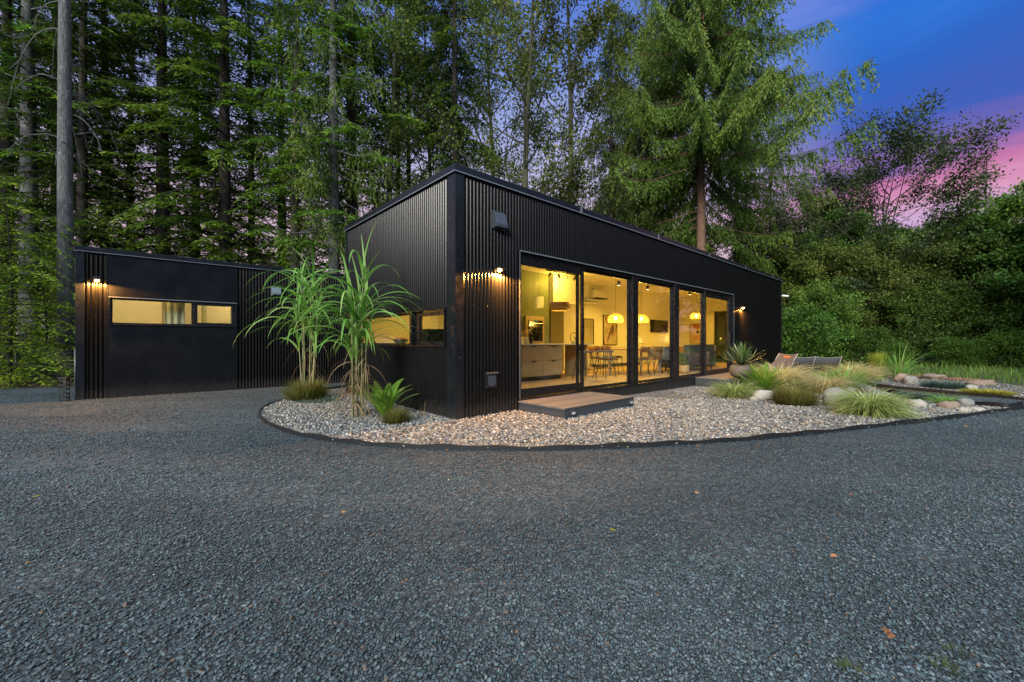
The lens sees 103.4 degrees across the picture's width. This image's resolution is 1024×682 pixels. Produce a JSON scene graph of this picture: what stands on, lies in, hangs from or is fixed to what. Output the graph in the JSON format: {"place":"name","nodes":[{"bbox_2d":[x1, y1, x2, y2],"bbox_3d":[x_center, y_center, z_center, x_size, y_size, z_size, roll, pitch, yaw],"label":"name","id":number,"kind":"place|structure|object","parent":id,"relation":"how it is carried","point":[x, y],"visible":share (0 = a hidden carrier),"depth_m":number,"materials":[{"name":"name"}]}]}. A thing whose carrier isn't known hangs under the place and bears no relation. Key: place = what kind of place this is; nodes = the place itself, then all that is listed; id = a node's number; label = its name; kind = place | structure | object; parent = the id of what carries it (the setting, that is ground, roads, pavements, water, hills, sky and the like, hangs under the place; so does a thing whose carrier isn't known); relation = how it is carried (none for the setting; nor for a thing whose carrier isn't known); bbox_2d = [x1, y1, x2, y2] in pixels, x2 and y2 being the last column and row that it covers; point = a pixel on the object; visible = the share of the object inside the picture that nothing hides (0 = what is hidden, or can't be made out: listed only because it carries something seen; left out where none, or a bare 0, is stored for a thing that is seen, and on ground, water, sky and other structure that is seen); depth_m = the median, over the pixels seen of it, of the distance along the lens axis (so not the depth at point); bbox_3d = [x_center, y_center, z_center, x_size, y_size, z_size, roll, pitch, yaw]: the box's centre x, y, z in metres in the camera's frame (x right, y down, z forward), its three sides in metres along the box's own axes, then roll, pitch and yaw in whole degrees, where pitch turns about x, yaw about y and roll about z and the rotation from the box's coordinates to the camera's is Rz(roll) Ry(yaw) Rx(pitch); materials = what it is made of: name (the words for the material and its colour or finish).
{"place":"outdoors","nodes":[
{"label":"outdoors","id":0,"kind":"place"},
{"bbox_2d":[0,382,1023,681],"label":"driveway","id":1,"kind":"structure","parent":0,"point":[462,586],"depth_m":2.32,"materials":[{"name":"grey gravel"}]},
{"bbox_2d":[0,354,1023,397],"bbox_3d":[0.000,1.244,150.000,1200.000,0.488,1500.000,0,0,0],"label":"ground","id":2,"kind":"structure","parent":0,"point":[32,382],"depth_m":11.17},
{"bbox_2d":[0,170,56,360],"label":"young hemlock","id":3,"kind":"object","parent":2,"relation":"on","point":[2,282],"visible":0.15,"depth_m":14.22,"materials":[{"name":"green plant"}]},
{"bbox_2d":[0,233,74,388],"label":"young hemlock","id":4,"kind":"object","parent":2,"relation":"on","point":[45,313],"visible":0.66,"depth_m":11.27,"materials":[{"name":"green plant"}]},
{"bbox_2d":[0,179,74,387],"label":"young hemlock","id":5,"kind":"object","parent":2,"relation":"on","point":[13,324],"visible":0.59,"depth_m":10.82,"materials":[{"name":"green plant"}]},
{"bbox_2d":[0,175,80,385],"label":"young hemlock","id":6,"kind":"object","parent":2,"relation":"on","point":[10,304],"visible":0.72,"depth_m":10.96,"materials":[{"name":"green plant"}]},
{"bbox_2d":[7,0,118,382],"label":"grey fir tree","id":7,"kind":"object","parent":2,"relation":"on","point":[65,200],"visible":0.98,"depth_m":11.88,"materials":[{"name":"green plant"}]},
{"bbox_2d":[0,0,131,348],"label":"grey fir tree","id":8,"kind":"object","parent":2,"relation":"on","point":[27,12],"visible":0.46,"depth_m":14.36,"materials":[{"name":"green plant"}]},
{"bbox_2d":[0,0,136,359],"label":"hemlock tree","id":9,"kind":"object","parent":2,"relation":"on","point":[6,143],"visible":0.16,"depth_m":15.54,"materials":[{"name":"green plant"}]},
{"bbox_2d":[0,0,148,341],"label":"hemlock tree","id":10,"kind":"object","parent":2,"relation":"on","point":[55,20],"visible":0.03,"depth_m":19.81,"materials":[{"name":"green plant"}]},
{"bbox_2d":[0,0,168,345],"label":"hemlock tree","id":11,"kind":"object","parent":2,"relation":"on","point":[82,181],"visible":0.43,"depth_m":14.68,"materials":[{"name":"green plant"}]},
{"bbox_2d":[0,0,178,298],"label":"fir tree","id":12,"kind":"object","parent":2,"relation":"on","point":[121,58],"visible":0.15,"depth_m":16.37,"materials":[{"name":"green plant"}]},
{"bbox_2d":[73,0,189,251],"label":"fir tree","id":13,"kind":"object","parent":2,"relation":"on","point":[141,200],"visible":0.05,"depth_m":21.05,"materials":[{"name":"green plant"}]},
{"bbox_2d":[0,0,267,347],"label":"hemlock tree","id":14,"kind":"object","parent":2,"relation":"on","point":[152,39],"visible":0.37,"depth_m":16.53,"materials":[{"name":"green plant"}]},
{"bbox_2d":[128,2,269,261],"bbox_3d":[-17.547,-11.194,22.683,8.115,25.152,7.710,0,0,17],"label":"hemlock tree","id":15,"kind":"object","parent":2,"relation":"on","point":[170,140],"visible":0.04,"depth_m":22.41,"materials":[{"name":"green plant"}]},
{"bbox_2d":[92,0,325,267],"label":"hemlock tree","id":16,"kind":"object","parent":2,"relation":"on","point":[222,154],"visible":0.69,"depth_m":16.09,"materials":[{"name":"green plant"}]},
{"bbox_2d":[73,245,345,399],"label":"guest wing","id":17,"kind":"structure","parent":2,"relation":"on","point":[129,342],"depth_m":9.46,"materials":[{"name":"black metal cladding"},{"name":"glass"},{"name":"dark metal trim"}]},
{"bbox_2d":[110,298,192,325],"bbox_3d":[-7.967,-0.635,9.001,1.379,0.556,0.045,0,0,-42],"label":"fixed window","id":18,"kind":"structure","parent":17,"relation":"in","point":[111,299],"depth_m":8.90,"materials":[{"name":"black glass"}]},
{"bbox_2d":[165,302,184,323],"bbox_3d":[-7.881,-0.175,9.453,0.364,2.150,0.077,0,0,-40],"label":"curtain","id":19,"kind":"object","parent":17,"relation":"hanging from","point":[174,313],"depth_m":9.45,"materials":[{"name":"fabric"}]},
{"bbox_2d":[193,302,235,326],"bbox_3d":[-7.140,-0.635,9.722,0.816,0.556,0.045,0,0,-42],"label":"awning window","id":20,"kind":"structure","parent":17,"relation":"in","point":[195,304],"depth_m":9.67,"materials":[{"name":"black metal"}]},
{"bbox_2d":[191,0,308,267],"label":"fir tree","id":21,"kind":"object","parent":2,"relation":"on","point":[235,191],"visible":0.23,"depth_m":18.40,"materials":[{"name":"green plant"}]},
{"bbox_2d":[192,0,340,273],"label":"hemlock tree","id":22,"kind":"object","parent":2,"relation":"on","point":[267,6],"visible":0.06,"depth_m":20.77,"materials":[{"name":"green plant"}]},
{"bbox_2d":[213,0,357,268],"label":"fir tree","id":23,"kind":"object","parent":2,"relation":"on","point":[294,35],"visible":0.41,"depth_m":16.05,"materials":[{"name":"green plant"}]},
{"bbox_2d":[253,0,405,273],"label":"cedar tree","id":24,"kind":"object","parent":2,"relation":"on","point":[335,230],"visible":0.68,"depth_m":15.41,"materials":[{"name":"green plant"}]},
{"bbox_2d":[246,0,437,272],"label":"hemlock tree","id":25,"kind":"object","parent":2,"relation":"on","point":[345,29],"visible":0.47,"depth_m":15.99,"materials":[{"name":"green plant"}]},
{"bbox_2d":[308,0,450,245],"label":"alder tree","id":26,"kind":"object","parent":2,"relation":"on","point":[404,44],"visible":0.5,"depth_m":17.05,"materials":[{"name":"green plant"}]},
{"bbox_2d":[363,1,436,213],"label":"fir tree","id":27,"kind":"object","parent":2,"relation":"on","point":[398,103],"visible":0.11,"depth_m":19.49,"materials":[{"name":"green plant"}]},
{"bbox_2d":[341,0,476,215],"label":"alder tree","id":28,"kind":"object","parent":2,"relation":"on","point":[432,127],"visible":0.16,"depth_m":19.87,"materials":[{"name":"green plant"}]},
{"bbox_2d":[380,0,468,188],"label":"alder tree","id":29,"kind":"object","parent":2,"relation":"on","point":[424,39],"visible":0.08,"depth_m":21.09,"materials":[{"name":"green plant"}]},
{"bbox_2d":[399,0,506,177],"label":"hemlock tree","id":30,"kind":"object","parent":2,"relation":"on","point":[445,98],"visible":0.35,"depth_m":17.87,"materials":[{"name":"green plant"}]},
{"bbox_2d":[422,0,574,192],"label":"alder tree","id":31,"kind":"object","parent":2,"relation":"on","point":[515,121],"visible":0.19,"depth_m":23.12,"materials":[{"name":"green plant"}]},
{"bbox_2d":[417,0,629,209],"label":"alder tree","id":32,"kind":"object","parent":2,"relation":"on","point":[512,14],"visible":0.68,"depth_m":17.18,"materials":[{"name":"green plant"}]},
{"bbox_2d":[344,163,782,419],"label":"house","id":33,"kind":"structure","parent":2,"relation":"on","point":[443,241],"depth_m":7.74,"materials":[{"name":"black paint"}]},
{"bbox_2d":[417,311,443,345],"bbox_3d":[-1.295,-0.202,6.607,0.050,0.547,0.917,0,0,-42],"label":"awning window","id":34,"kind":"structure","parent":33,"relation":"in","point":[419,315],"depth_m":6.83,"materials":[{"name":"black metal"}]},
{"bbox_2d":[528,320,542,340],"bbox_3d":[0.728,-0.310,12.175,0.600,0.620,0.069,0,0,-42],"label":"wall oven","id":35,"kind":"object","parent":33,"relation":"attached to","point":[535,327],"depth_m":12.16,"materials":[{"name":"metal"}]},
{"bbox_2d":[520,256,583,396],"bbox_3d":[0.770,-0.249,7.522,1.800,2.419,0.070,0,0,-42],"label":"sliding door","id":36,"kind":"structure","parent":33,"relation":"in","point":[526,261],"depth_m":7.64,"materials":[{"name":"clear glass"}]},
{"bbox_2d":[549,309,563,369],"bbox_3d":[1.428,-0.036,13.615,0.650,2.029,0.267,0,0,-42],"label":"hall door","id":37,"kind":"structure","parent":33,"relation":"in","point":[556,318],"depth_m":13.52,"materials":[{"name":"white wood"}]},
{"bbox_2d":[584,318,593,343],"bbox_3d":[2.859,-0.355,15.066,0.620,0.950,0.030,0,0,-42],"label":"painting","id":38,"kind":"object","parent":33,"relation":"attached to","point":[588,331],"visible":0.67,"depth_m":15.05,"materials":[{"name":"paint"}]},
{"bbox_2d":[576,269,629,389],"bbox_3d":[1.995,-0.239,8.720,1.905,2.438,0.045,0,0,-42],"label":"sliding glass door","id":39,"kind":"structure","parent":33,"relation":"in","point":[587,271],"depth_m":8.68,"materials":[{"name":"black glass"}]},
{"bbox_2d":[603,315,616,344],"bbox_3d":[3.886,-0.430,15.995,0.950,1.180,0.030,0,0,-42],"label":"painting","id":40,"kind":"object","parent":33,"relation":"attached to","point":[610,333],"visible":0.76,"depth_m":15.96,"materials":[{"name":"paper"}]},
{"bbox_2d":[590,346,647,366],"bbox_3d":[4.347,0.588,16.090,3.400,0.780,0.458,0,0,-42],"label":"dining table","id":41,"kind":"object","parent":33,"relation":"on","point":[623,353],"visible":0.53,"depth_m":15.57,"materials":[{"name":"white paint"}]},
{"bbox_2d":[638,279,671,381],"bbox_3d":[3.550,-0.239,10.114,1.796,2.438,0.045,0,0,-42],"label":"tall window","id":42,"kind":"structure","parent":33,"relation":"in","point":[640,281],"depth_m":10.68,"materials":[{"name":"black glass"}]},
{"bbox_2d":[661,344,715,369],"bbox_3d":[6.041,0.548,13.784,2.260,0.860,0.930,0,0,-42],"label":"sofa","id":43,"kind":"object","parent":33,"relation":"on","point":[693,351],"visible":0.62,"depth_m":13.16,"materials":[{"name":"fabric"}]},
{"bbox_2d":[679,287,702,376],"bbox_3d":[5.015,-0.239,11.439,1.646,2.438,0.045,0,0,-42],"label":"tall window","id":44,"kind":"structure","parent":33,"relation":"in","point":[689,290],"depth_m":11.96,"materials":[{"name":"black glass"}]},
{"bbox_2d":[706,292,729,372],"bbox_3d":[6.433,-0.244,12.665,1.900,2.428,0.085,0,0,-42],"label":"sliding door","id":45,"kind":"structure","parent":33,"relation":"in","point":[709,295],"depth_m":13.15,"materials":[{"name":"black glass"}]},
{"bbox_2d":[496,0,658,217],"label":"alder tree","id":46,"kind":"object","parent":2,"relation":"on","point":[573,186],"visible":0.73,"depth_m":17.60,"materials":[{"name":"green plant"}]},
{"bbox_2d":[567,0,652,228],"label":"cedar tree","id":47,"kind":"object","parent":2,"relation":"on","point":[615,148],"visible":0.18,"depth_m":23.20,"materials":[{"name":"green plant"}]},
{"bbox_2d":[580,1,680,235],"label":"alder tree","id":48,"kind":"object","parent":2,"relation":"on","point":[639,145],"visible":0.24,"depth_m":23.23,"materials":[{"name":"green plant"}]},
{"bbox_2d":[258,385,1023,450],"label":"garden edging","id":49,"kind":"object","parent":2,"relation":"on","point":[445,446],"visible":0.6,"depth_m":4.73,"materials":[{"name":"black metal"}]},
{"bbox_2d":[260,376,1023,448],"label":"pebble bed","id":50,"kind":"object","parent":2,"relation":"on","point":[668,393],"visible":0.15,"depth_m":5.90,"materials":[{"name":"beige gravel"}]},
{"bbox_2d":[233,240,372,384],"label":"giant grass","id":51,"kind":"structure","parent":50,"relation":"on","point":[301,297],"depth_m":8.45,"materials":[{"name":"plant"}]},
{"bbox_2d":[273,376,338,400],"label":"ornamental grass","id":52,"kind":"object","parent":50,"relation":"on","point":[314,391],"depth_m":7.89,"materials":[{"name":"green plant"}]},
{"bbox_2d":[270,222,423,418],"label":"giant grass","id":53,"kind":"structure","parent":50,"relation":"on","point":[357,334],"depth_m":6.29,"materials":[{"name":"plant"}]},
{"bbox_2d":[350,378,416,416],"bbox_3d":[-2.007,0.893,6.263,1.152,0.583,0.965,0,0,42],"label":"sword fern","id":54,"kind":"object","parent":50,"relation":"on","point":[385,398],"visible":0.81,"depth_m":6.16,"materials":[{"name":"plant"}]},
{"bbox_2d":[378,404,414,424],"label":"ornamental grass","id":55,"kind":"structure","parent":50,"relation":"on","point":[395,417],"depth_m":5.75,"materials":[{"name":"green plant"}]},
{"bbox_2d":[518,392,633,419],"bbox_3d":[1.173,1.157,7.084,1.930,0.286,1.053,0,0,-42],"label":"deck step","id":56,"kind":"object","parent":50,"relation":"on","point":[567,406],"visible":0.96,"depth_m":6.71,"materials":[{"name":"wood"}]},
{"bbox_2d":[698,378,769,399],"bbox_3d":[5.044,1.123,9.173,1.460,0.550,1.480,0,0,0],"label":"grass mound","id":57,"kind":"object","parent":50,"relation":"on","point":[734,391],"depth_m":9.04,"materials":[{"name":"green plant"}]},
{"bbox_2d":[695,368,809,389],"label":"patio deck","id":58,"kind":"structure","parent":50,"relation":"on","point":[701,381],"depth_m":11.17,"materials":[{"name":"wood"}]},
{"bbox_2d":[719,340,765,378],"bbox_3d":[6.197,0.474,10.953,1.150,1.088,1.161,0,0,-35],"label":"potted yucca","id":59,"kind":"object","parent":58,"relation":"on","point":[743,356],"visible":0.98,"depth_m":10.83,"materials":[{"name":"plant"}]},
{"bbox_2d":[732,363,795,390],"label":"bright fern","id":60,"kind":"object","parent":50,"relation":"on","point":[765,385],"visible":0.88,"depth_m":9.87,"materials":[{"name":"plant"}]},
{"bbox_2d":[728,358,838,390],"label":"feather grass","id":61,"kind":"object","parent":50,"relation":"on","point":[789,377],"depth_m":10.56,"materials":[{"name":"plant"}]},
{"bbox_2d":[765,383,826,406],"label":"heather","id":62,"kind":"object","parent":50,"relation":"on","point":[792,397],"visible":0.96,"depth_m":7.70,"materials":[{"name":"green plant"}]},
{"bbox_2d":[785,356,841,372],"bbox_3d":[9.937,0.892,13.517,1.476,0.802,0.915,0,0,14],"label":"sling bench","id":63,"kind":"object","parent":50,"relation":"on","point":[807,361],"visible":0.51,"depth_m":13.21,"materials":[{"name":"fabric"}]},
{"bbox_2d":[793,369,865,395],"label":"feather grass","id":64,"kind":"object","parent":50,"relation":"on","point":[818,385],"depth_m":9.63,"materials":[{"name":"plant"}]},
{"bbox_2d":[809,362,884,392],"bbox_3d":[8.404,0.970,10.270,1.740,0.851,1.732,0,0,0],"label":"strappy plant","id":65,"kind":"object","parent":50,"relation":"on","point":[850,376],"visible":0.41,"depth_m":10.07,"materials":[{"name":"plant"}]},
{"bbox_2d":[808,360,890,382],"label":"feather grass","id":66,"kind":"object","parent":50,"relation":"on","point":[856,369],"depth_m":12.58,"materials":[{"name":"plant"}]},
{"bbox_2d":[814,385,932,422],"bbox_3d":[5.766,1.018,6.532,1.572,0.597,1.554,0,0,0],"label":"grass mound","id":67,"kind":"object","parent":50,"relation":"on","point":[871,405],"depth_m":6.35,"materials":[{"name":"green plant"}]},
{"bbox_2d":[594,0,695,241],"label":"cedar tree","id":68,"kind":"object","parent":2,"relation":"on","point":[655,216],"visible":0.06,"depth_m":24.97,"materials":[{"name":"green plant"}]},
{"bbox_2d":[634,0,719,251],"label":"cedar tree","id":69,"kind":"object","parent":2,"relation":"on","point":[694,239],"visible":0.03,"depth_m":24.21,"materials":[{"name":"green plant"}]},
{"bbox_2d":[590,0,884,274],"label":"cedar tree","id":70,"kind":"object","parent":2,"relation":"on","point":[702,35],"visible":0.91,"depth_m":20.29,"materials":[{"name":"green plant"}]},
{"bbox_2d":[705,20,790,305],"bbox_3d":[15.334,-10.473,27.368,6.898,23.894,6.554,0,0,-43],"label":"hemlock tree","id":71,"kind":"object","parent":2,"relation":"on","point":[734,258],"visible":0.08,"depth_m":26.57,"materials":[{"name":"green plant"}]},
{"bbox_2d":[740,142,802,350],"bbox_3d":[17.630,-6.063,26.977,4.590,14.974,5.238,0,0,18],"label":"cedar tree","id":72,"kind":"object","parent":2,"relation":"on","point":[774,229],"visible":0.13,"depth_m":26.76,"materials":[{"name":"green plant"}]},
{"bbox_2d":[742,227,862,356],"bbox_3d":[18.097,-2.855,25.476,6.646,8.860,6.334,0,0,29],"label":"maple tree","id":73,"kind":"object","parent":2,"relation":"on","point":[807,264],"visible":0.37,"depth_m":24.33,"materials":[{"name":"green plant"}]},
{"bbox_2d":[742,173,902,307],"bbox_3d":[18.997,-4.481,26.894,11.916,11.967,9.106,0,0,-29],"label":"leaning alder","id":74,"kind":"object","parent":2,"relation":"on","point":[782,224],"visible":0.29,"depth_m":25.70,"materials":[{"name":"green plant"}]},
{"bbox_2d":[782,271,873,364],"bbox_3d":[17.345,-1.071,23.070,4.804,5.412,5.946,0,0,30],"label":"alder thicket","id":75,"kind":"object","parent":2,"relation":"on","point":[821,292],"visible":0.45,"depth_m":21.70,"materials":[{"name":"green plant"}]},
{"bbox_2d":[778,204,911,357],"bbox_3d":[20.760,-3.313,25.940,8.099,9.640,7.716,0,0,-11],"label":"maple tree","id":76,"kind":"object","parent":2,"relation":"on","point":[855,229],"visible":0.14,"depth_m":24.29,"materials":[{"name":"green plant"}]},
{"bbox_2d":[813,236,935,360],"bbox_3d":[20.137,-2.309,23.434,6.646,7.704,6.334,0,0,-7],"label":"maple tree","id":77,"kind":"object","parent":2,"relation":"on","point":[874,264],"visible":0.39,"depth_m":22.39,"materials":[{"name":"green plant"}]},
{"bbox_2d":[732,86,1021,357],"bbox_3d":[20.720,-6.108,25.152,15.252,15.318,11.656,0,0,0],"label":"leaning alder","id":78,"kind":"object","parent":2,"relation":"on","point":[911,143],"visible":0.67,"depth_m":22.77,"materials":[{"name":"green plant"}]},
{"bbox_2d":[850,235,944,361],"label":"maple tree","id":79,"kind":"object","parent":2,"relation":"on","point":[898,241],"visible":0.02,"depth_m":23.83,"materials":[{"name":"green plant"}]},
{"bbox_2d":[858,277,974,362],"bbox_3d":[21.581,-0.938,21.767,5.596,5.111,4.521,0,0,6],"label":"alder thicket","id":80,"kind":"object","parent":2,"relation":"on","point":[902,319],"visible":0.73,"depth_m":21.13,"materials":[{"name":"green plant"}]},
{"bbox_2d":[864,377,1023,396],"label":"rockery bed","id":81,"kind":"object","parent":2,"relation":"on","point":[913,385],"visible":0.23,"depth_m":11.49,"materials":[{"name":"green plant"}]},
{"bbox_2d":[866,350,890,378],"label":"golden conifer","id":82,"kind":"object","parent":81,"relation":"on","point":[880,357],"visible":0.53,"depth_m":13.78,"materials":[{"name":"green plant"}]},
{"bbox_2d":[867,342,938,377],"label":"arching grass","id":83,"kind":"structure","parent":81,"relation":"on","point":[898,368],"depth_m":13.33,"materials":[{"name":"green plant"}]},
{"bbox_2d":[915,379,973,389],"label":"creeping juniper","id":84,"kind":"object","parent":81,"relation":"on","point":[945,385],"visible":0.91,"depth_m":10.98,"materials":[{"name":"green plant"}]},
{"bbox_2d":[959,387,1021,395],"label":"golden juniper","id":85,"kind":"object","parent":81,"relation":"on","point":[988,391],"visible":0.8,"depth_m":9.87,"materials":[{"name":"plant"}]},
{"bbox_2d":[867,383,1023,399],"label":"garden edging","id":86,"kind":"object","parent":2,"relation":"on","point":[949,392],"visible":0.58,"depth_m":10.11,"materials":[{"name":"black metal"}]},
{"bbox_2d":[886,389,1022,407],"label":"garden edging","id":87,"kind":"object","parent":2,"relation":"on","point":[1001,405],"visible":0.33,"depth_m":7.58,"materials":[{"name":"black metal"}]},
{"bbox_2d":[887,227,1023,361],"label":"maple tree","id":88,"kind":"object","parent":2,"relation":"on","point":[940,251],"visible":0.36,"depth_m":21.45,"materials":[{"name":"green plant"}]},
{"bbox_2d":[890,177,1023,359],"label":"maple tree","id":89,"kind":"object","parent":2,"relation":"on","point":[1016,214],"visible":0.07,"depth_m":22.27,"materials":[{"name":"green plant"}]},
{"bbox_2d":[907,209,1023,339],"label":"maple tree","id":90,"kind":"object","parent":2,"relation":"on","point":[973,229],"visible":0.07,"depth_m":21.47,"materials":[{"name":"green plant"}]},
{"bbox_2d":[922,188,1023,363],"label":"maple tree","id":91,"kind":"object","parent":2,"relation":"on","point":[1013,258],"visible":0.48,"depth_m":20.63,"materials":[{"name":"green plant"}]},
{"bbox_2d":[0,0,1023,338],"label":"sky","id":92,"kind":"structure","parent":0,"point":[974,49],"materials":[{"name":"blue"}]},
{"bbox_2d":[521,343,592,381],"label":"kitchen island","id":93,"kind":"structure","parent":0,"point":[541,361],"depth_m":10.22,"materials":[{"name":"wood"}]},
{"bbox_2d":[784,360,1023,386],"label":"meadow","id":94,"kind":"structure","parent":0,"point":[1000,382],"depth_m":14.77,"materials":[{"name":"plant"}]},
{"bbox_2d":[782,299,864,358],"bbox_3d":[14.516,-0.331,20.788,4.887,3.980,5.335,0,0,13],"label":"salmonberry bush","id":95,"kind":"object","parent":94,"relation":"on","point":[792,339],"visible":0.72,"depth_m":19.93,"materials":[{"name":"green plant"}]},
{"bbox_2d":[831,325,904,365],"bbox_3d":[18.891,0.267,21.491,3.414,2.547,3.128,0,0,40],"label":"salmonberry bush","id":96,"kind":"object","parent":94,"relation":"on","point":[865,343],"visible":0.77,"depth_m":21.24,"materials":[{"name":"green plant"}]},
{"bbox_2d":[861,337,922,364],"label":"salmonberry bush","id":97,"kind":"object","parent":94,"relation":"on","point":[891,345],"visible":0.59,"depth_m":20.56,"materials":[{"name":"green plant"}]},
{"bbox_2d":[921,332,996,367],"bbox_3d":[21.702,0.533,19.683,2.346,1.910,2.561,0,0,-42],"label":"salmonberry bush","id":98,"kind":"object","parent":94,"relation":"on","point":[955,349],"visible":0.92,"depth_m":19.38,"materials":[{"name":"green plant"}]},
{"bbox_2d":[916,282,1023,364],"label":"alder thicket","id":99,"kind":"object","parent":94,"relation":"on","point":[1007,303],"visible":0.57,"depth_m":20.11,"materials":[{"name":"green plant"}]},
{"bbox_2d":[973,325,1023,369],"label":"salmonberry bush","id":100,"kind":"object","parent":94,"relation":"on","point":[1015,340],"visible":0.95,"depth_m":18.67,"materials":[{"name":"green plant"}]},
{"bbox_3d":[-1.759,0.526,7.749,0.650,0.905,3.240,0,0,-42],"label":"kitchen counter","id":101,"kind":"object","parent":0,"visible":0},
{"bbox_2d":[423,329,443,341],"bbox_3d":[-1.575,-0.078,7.767,0.350,0.300,0.520,0,0,-42],"label":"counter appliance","id":102,"kind":"object","parent":101,"relation":"on","point":[433,335],"visible":0.35,"depth_m":7.55,"materials":[{"name":"black"}]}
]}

